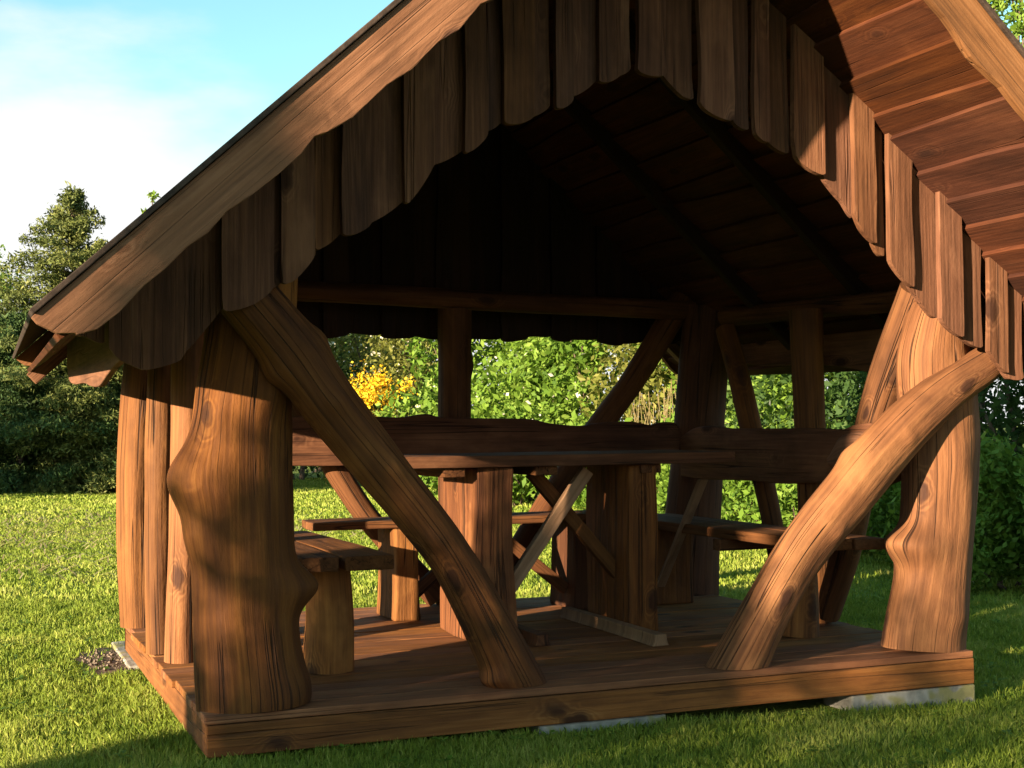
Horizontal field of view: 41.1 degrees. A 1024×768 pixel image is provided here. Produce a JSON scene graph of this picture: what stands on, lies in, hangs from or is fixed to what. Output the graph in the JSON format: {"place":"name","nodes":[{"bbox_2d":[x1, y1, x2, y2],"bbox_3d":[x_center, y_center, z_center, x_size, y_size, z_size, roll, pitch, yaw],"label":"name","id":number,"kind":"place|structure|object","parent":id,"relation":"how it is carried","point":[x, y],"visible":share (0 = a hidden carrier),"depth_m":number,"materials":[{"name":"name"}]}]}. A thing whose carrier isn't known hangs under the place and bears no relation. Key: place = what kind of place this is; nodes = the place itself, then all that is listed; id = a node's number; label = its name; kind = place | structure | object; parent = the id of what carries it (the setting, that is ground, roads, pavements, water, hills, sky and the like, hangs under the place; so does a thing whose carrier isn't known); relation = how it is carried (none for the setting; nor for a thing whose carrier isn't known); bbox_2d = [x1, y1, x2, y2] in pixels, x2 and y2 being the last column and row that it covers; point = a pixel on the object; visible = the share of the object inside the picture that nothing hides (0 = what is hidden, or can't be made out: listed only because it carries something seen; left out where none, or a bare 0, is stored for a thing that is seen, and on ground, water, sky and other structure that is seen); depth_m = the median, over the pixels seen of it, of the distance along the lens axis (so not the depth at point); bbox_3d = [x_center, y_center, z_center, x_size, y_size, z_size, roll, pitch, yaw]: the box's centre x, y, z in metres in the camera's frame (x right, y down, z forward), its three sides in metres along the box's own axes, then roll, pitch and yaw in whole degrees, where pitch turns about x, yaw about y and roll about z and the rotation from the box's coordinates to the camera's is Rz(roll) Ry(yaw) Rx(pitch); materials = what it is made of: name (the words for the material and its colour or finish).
{"place":"outdoors","nodes":[
{"label":"outdoors","id":0,"kind":"place"},
{"bbox_2d":[80,646,133,670],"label":"gravel","id":1,"kind":"structure","parent":0,"point":[94,660],"depth_m":6.59,"materials":[{"name":"grey gravel"}]},
{"bbox_2d":[0,425,1023,767],"bbox_3d":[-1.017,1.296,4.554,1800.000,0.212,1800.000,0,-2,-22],"label":"lawn","id":2,"kind":"structure","parent":0,"point":[780,707],"depth_m":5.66,"materials":[{"name":"green plant"}]},
{"bbox_2d":[0,244,30,450],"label":"tree","id":3,"kind":"object","parent":2,"relation":"on","point":[10,276],"visible":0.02,"depth_m":29.36,"materials":[{"name":"green plant"}]},
{"bbox_2d":[0,307,117,492],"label":"conifer","id":4,"kind":"object","parent":2,"relation":"on","point":[12,407],"visible":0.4,"depth_m":24.74,"materials":[{"name":"green plant"}]},
{"bbox_2d":[0,181,118,493],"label":"conifer","id":5,"kind":"object","parent":2,"relation":"on","point":[73,228],"visible":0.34,"depth_m":25.67,"materials":[{"name":"green plant"}]},
{"bbox_2d":[0,233,123,493],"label":"conifer","id":6,"kind":"object","parent":2,"relation":"on","point":[64,390],"visible":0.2,"depth_m":24.50,"materials":[{"name":"green plant"}]},
{"bbox_2d":[30,375,121,492],"bbox_3d":[-7.200,0.141,26.065,4.534,4.071,4.636,-1,-2,14],"label":"conifer","id":7,"kind":"object","parent":2,"relation":"on","point":[111,423],"visible":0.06,"depth_m":24.47,"materials":[{"name":"green plant"}]},
{"bbox_2d":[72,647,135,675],"bbox_3d":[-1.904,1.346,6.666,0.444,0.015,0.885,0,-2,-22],"label":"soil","id":8,"kind":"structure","parent":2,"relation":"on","point":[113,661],"depth_m":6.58,"materials":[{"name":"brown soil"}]},
{"bbox_2d":[111,641,138,668],"bbox_3d":[-1.822,1.440,6.793,0.255,0.217,0.800,0,-2,-22],"label":"concrete pad","id":9,"kind":"object","parent":2,"relation":"on","point":[119,648],"visible":0.2,"depth_m":6.73,"materials":[{"name":"grey concrete"}]},
{"bbox_2d":[141,190,160,212],"bbox_3d":[-6.633,-0.728,25.089,0.445,5.709,0.602,2,-3,-52],"label":"slender tree","id":10,"kind":"object","parent":2,"relation":"on","point":[153,196],"visible":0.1,"depth_m":25.16,"materials":[{"name":"green plant"}]},
{"bbox_2d":[0,506,370,582],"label":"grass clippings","id":11,"kind":"object","parent":2,"relation":"on","point":[79,556],"depth_m":13.66,"materials":[{"name":"green plant"}]},
{"bbox_2d":[293,333,371,479],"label":"shrub","id":12,"kind":"object","parent":2,"relation":"on","point":[303,474],"visible":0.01,"depth_m":32.82,"materials":[{"name":"green plant"}]},
{"bbox_2d":[305,334,400,477],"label":"shrub","id":13,"kind":"object","parent":2,"relation":"on","point":[355,360],"visible":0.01,"depth_m":34.01,"materials":[{"name":"green plant"}]},
{"bbox_2d":[314,359,417,485],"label":"flowering bush","id":14,"kind":"object","parent":2,"relation":"on","point":[364,391],"visible":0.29,"depth_m":28.08,"materials":[{"name":"yellow petals"},{"name":"leaf"},{"name":"bark"}]},
{"bbox_2d":[328,333,437,414],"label":"shrub","id":15,"kind":"object","parent":2,"relation":"on","point":[355,344],"visible":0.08,"depth_m":31.45,"materials":[{"name":"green plant"}]},
{"bbox_2d":[332,334,485,405],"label":"shrub","id":16,"kind":"object","parent":2,"relation":"on","point":[376,357],"visible":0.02,"depth_m":36.23,"materials":[{"name":"green plant"}]},
{"bbox_2d":[360,335,498,481],"bbox_3d":[-1.739,-0.493,30.009,3.547,5.524,3.262,0,-2,-22],"label":"shrub","id":17,"kind":"object","parent":2,"relation":"on","point":[390,346],"visible":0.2,"depth_m":29.20,"materials":[{"name":"green plant"}]},
{"bbox_2d":[372,337,521,416],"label":"shrub","id":18,"kind":"object","parent":2,"relation":"on","point":[490,352],"visible":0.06,"depth_m":22.23,"materials":[{"name":"green plant"}]},
{"bbox_2d":[419,412,495,499],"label":"leafy plant","id":19,"kind":"object","parent":2,"relation":"on","point":[430,483],"visible":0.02,"depth_m":20.02,"materials":[{"name":"green plant"}]},
{"bbox_2d":[414,337,590,500],"bbox_3d":[0.214,-0.331,21.351,3.176,4.481,2.490,0,-2,-22],"label":"shrub","id":20,"kind":"object","parent":2,"relation":"on","point":[434,407],"visible":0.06,"depth_m":21.06,"materials":[{"name":"green plant"}]},
{"bbox_2d":[0,595,1023,767],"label":"clover","id":21,"kind":"object","parent":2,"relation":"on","point":[449,757],"visible":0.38,"depth_m":5.17,"materials":[{"name":"green plant"}]},
{"bbox_2d":[12,0,1023,757],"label":"picnic shelter","id":22,"kind":"object","parent":2,"relation":"on","point":[704,200],"visible":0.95,"depth_m":5.50,"materials":[{"name":"wood"}]},
{"bbox_2d":[294,531,393,674],"bbox_3d":[-0.907,0.921,5.880,0.425,0.471,1.410,0,-2,-22],"label":"bench","id":23,"kind":"object","parent":22,"relation":"on","point":[329,564],"visible":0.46,"depth_m":5.34,"materials":[{"name":"brown wood"}]},
{"bbox_2d":[302,510,587,621],"bbox_3d":[-0.213,0.934,7.080,1.740,0.498,0.344,0,-2,-22],"label":"bench","id":24,"kind":"object","parent":22,"relation":"on","point":[402,589],"visible":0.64,"depth_m":6.96,"materials":[{"name":"brown wood"}]},
{"bbox_2d":[403,450,734,646],"bbox_3d":[0.252,0.739,6.329,1.678,0.832,1.017,0,-2,-22],"label":"picnic table","id":25,"kind":"object","parent":22,"relation":"on","point":[616,534],"visible":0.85,"depth_m":6.35,"materials":[{"name":"brown wood"}]},
{"bbox_2d":[657,479,884,637],"bbox_3d":[1.088,0.817,6.738,0.375,0.696,1.959,0,-2,-22],"label":"bench","id":26,"kind":"object","parent":22,"relation":"on","point":[675,575],"visible":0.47,"depth_m":6.74,"materials":[{"name":"brown wood"}]},
{"bbox_2d":[482,399,569,505],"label":"leafy plant","id":27,"kind":"object","parent":2,"relation":"on","point":[518,489],"visible":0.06,"depth_m":19.59,"materials":[{"name":"green plant"}]},
{"bbox_2d":[471,337,654,424],"bbox_3d":[0.707,-0.355,20.823,3.000,4.486,2.391,0,-2,-22],"label":"shrub","id":28,"kind":"object","parent":2,"relation":"on","point":[517,374],"visible":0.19,"depth_m":20.39,"materials":[{"name":"green plant"}]},
{"bbox_2d":[545,410,594,509],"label":"leafy plant","id":29,"kind":"object","parent":2,"relation":"on","point":[580,501],"visible":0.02,"depth_m":18.63,"materials":[{"name":"green plant"}]},
{"bbox_2d":[503,337,673,507],"bbox_3d":[1.589,-0.496,19.805,2.786,4.688,3.088,-1,-2,25],"label":"shrub","id":30,"kind":"object","parent":2,"relation":"on","point":[571,393],"visible":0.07,"depth_m":19.44,"materials":[{"name":"green plant"}]},
{"bbox_2d":[525,714,665,733],"bbox_3d":[0.308,1.372,5.212,0.530,0.217,0.208,0,-2,-22],"label":"concrete pad","id":31,"kind":"object","parent":2,"relation":"on","point":[585,724],"visible":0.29,"depth_m":5.11,"materials":[{"name":"grey concrete"}]},
{"bbox_2d":[575,340,677,424],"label":"shrub","id":32,"kind":"object","parent":2,"relation":"on","point":[631,352],"visible":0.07,"depth_m":18.70,"materials":[{"name":"green plant"}]},
{"bbox_2d":[582,412,674,509],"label":"leafy plant","id":33,"kind":"object","parent":2,"relation":"on","point":[629,420],"visible":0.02,"depth_m":17.58,"materials":[{"name":"green plant"}]},
{"bbox_2d":[630,379,732,509],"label":"dry stalks","id":34,"kind":"object","parent":2,"relation":"on","point":[664,412],"visible":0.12,"depth_m":17.96,"materials":[{"name":"beige plant"}]},
{"bbox_2d":[656,464,742,518],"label":"leafy plant","id":35,"kind":"object","parent":2,"relation":"on","point":[661,495],"visible":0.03,"depth_m":15.97,"materials":[{"name":"green plant"}]},
{"bbox_2d":[632,344,778,510],"bbox_3d":[2.612,-0.544,17.668,2.414,4.625,2.306,0,-2,-22],"label":"shrub","id":36,"kind":"object","parent":2,"relation":"on","point":[668,385],"visible":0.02,"depth_m":17.90,"materials":[{"name":"green plant"}]},
{"bbox_2d":[721,411,791,526],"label":"leafy plant","id":37,"kind":"object","parent":2,"relation":"on","point":[747,504],"visible":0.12,"depth_m":14.72,"materials":[{"name":"green plant"}]},
{"bbox_2d":[751,483,797,526],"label":"leafy plant","id":38,"kind":"object","parent":2,"relation":"on","point":[785,492],"visible":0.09,"depth_m":13.60,"materials":[{"name":"green plant"}]},
{"bbox_2d":[725,375,853,519],"bbox_3d":[3.206,-0.336,17.015,2.739,4.170,2.080,0,-2,-22],"label":"shrub","id":39,"kind":"object","parent":2,"relation":"on","point":[729,402],"depth_m":16.43,"materials":[{"name":"green plant"}]},
{"bbox_2d":[725,372,860,520],"bbox_3d":[3.344,-0.445,15.727,1.821,4.281,2.639,-1,-2,9],"label":"shrub","id":40,"kind":"object","parent":2,"relation":"on","point":[778,395],"visible":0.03,"depth_m":15.05,"materials":[{"name":"green plant"}]},
{"bbox_2d":[731,371,864,490],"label":"shrub","id":41,"kind":"object","parent":2,"relation":"on","point":[836,396],"visible":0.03,"depth_m":14.22,"materials":[{"name":"green plant"}]},
{"bbox_2d":[839,423,899,553],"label":"leafy plant","id":42,"kind":"object","parent":2,"relation":"on","point":[848,426],"visible":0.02,"depth_m":12.45,"materials":[{"name":"green plant"}]},
{"bbox_2d":[866,481,900,562],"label":"leafy plant","id":43,"kind":"object","parent":2,"relation":"on","point":[881,519],"visible":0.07,"depth_m":11.43,"materials":[{"name":"green plant"}]},
{"bbox_2d":[823,684,974,711],"bbox_3d":[1.631,1.378,5.746,0.625,0.215,0.208,0,-2,-22],"label":"concrete pad","id":44,"kind":"object","parent":2,"relation":"on","point":[963,693],"visible":0.23,"depth_m":5.65,"materials":[{"name":"grey concrete"}]},
{"bbox_2d":[824,371,988,451],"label":"shrub","id":45,"kind":"object","parent":2,"relation":"on","point":[856,382],"visible":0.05,"depth_m":13.35,"materials":[{"name":"green plant"}]},
{"bbox_2d":[847,371,1023,455],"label":"shrub","id":46,"kind":"object","parent":2,"relation":"on","point":[983,403],"depth_m":12.76,"materials":[{"name":"green plant"}]},
{"bbox_2d":[886,437,1012,573],"bbox_3d":[3.499,0.973,10.543,1.243,1.169,0.847,0,-2,-4],"label":"leafy plant","id":47,"kind":"object","parent":2,"relation":"on","point":[896,508],"visible":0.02,"depth_m":10.70,"materials":[{"name":"green plant"}]},
{"bbox_2d":[971,429,1023,590],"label":"leafy plant","id":48,"kind":"object","parent":2,"relation":"on","point":[999,549],"visible":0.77,"depth_m":9.65,"materials":[{"name":"green plant"}]},
{"bbox_2d":[978,372,1023,559],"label":"shrub","id":49,"kind":"object","parent":2,"relation":"on","point":[993,419],"visible":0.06,"depth_m":11.18,"materials":[{"name":"green plant"}]},
{"bbox_2d":[987,0,1023,46],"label":"broadleaf tree","id":50,"kind":"object","parent":2,"relation":"on","point":[1016,14],"visible":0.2,"depth_m":13.84,"materials":[{"name":"green plant"}]},
{"bbox_2d":[1007,370,1023,445],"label":"shrub","id":51,"kind":"object","parent":2,"relation":"on","point":[1022,394],"visible":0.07,"depth_m":11.59,"materials":[{"name":"green plant"}]},
{"bbox_2d":[1013,452,1023,541],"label":"leafy plant","id":52,"kind":"object","parent":2,"relation":"on","point":[1020,479],"visible":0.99,"depth_m":9.46,"materials":[{"name":"green plant"}]},
{"bbox_2d":[0,0,1023,423],"label":"sky","id":53,"kind":"structure","parent":0,"point":[120,101],"materials":[{"name":"blue"}]}
]}

